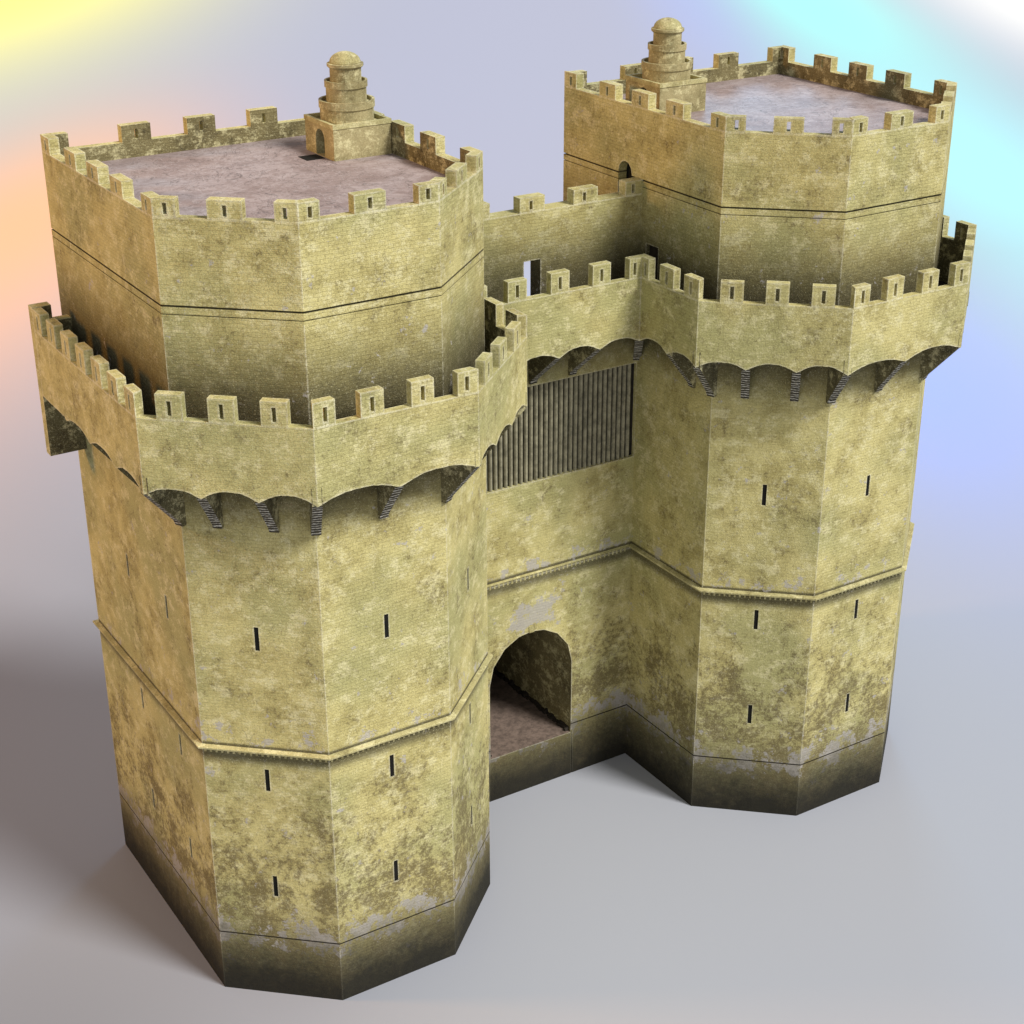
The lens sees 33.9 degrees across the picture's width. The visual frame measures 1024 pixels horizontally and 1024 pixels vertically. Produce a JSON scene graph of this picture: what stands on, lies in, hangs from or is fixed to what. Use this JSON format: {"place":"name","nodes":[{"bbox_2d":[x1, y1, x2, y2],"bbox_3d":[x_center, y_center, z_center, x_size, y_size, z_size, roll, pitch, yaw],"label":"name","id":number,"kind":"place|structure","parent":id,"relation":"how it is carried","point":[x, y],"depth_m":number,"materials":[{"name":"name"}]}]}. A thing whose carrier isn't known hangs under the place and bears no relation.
{"place":"outdoors","nodes":[
{"label":"outdoors","id":0,"kind":"place"},
{"bbox_2d":[0,0,1023,1023],"bbox_3d":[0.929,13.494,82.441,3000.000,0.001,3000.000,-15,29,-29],"label":"ground","id":1,"kind":"structure","parent":0,"point":[624,888],"depth_m":89.85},
{"bbox_2d":[28,17,976,999],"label":"city gate","id":2,"kind":"structure","parent":1,"relation":"on","point":[424,529],"depth_m":68.47,"materials":[{"name":"stone"}]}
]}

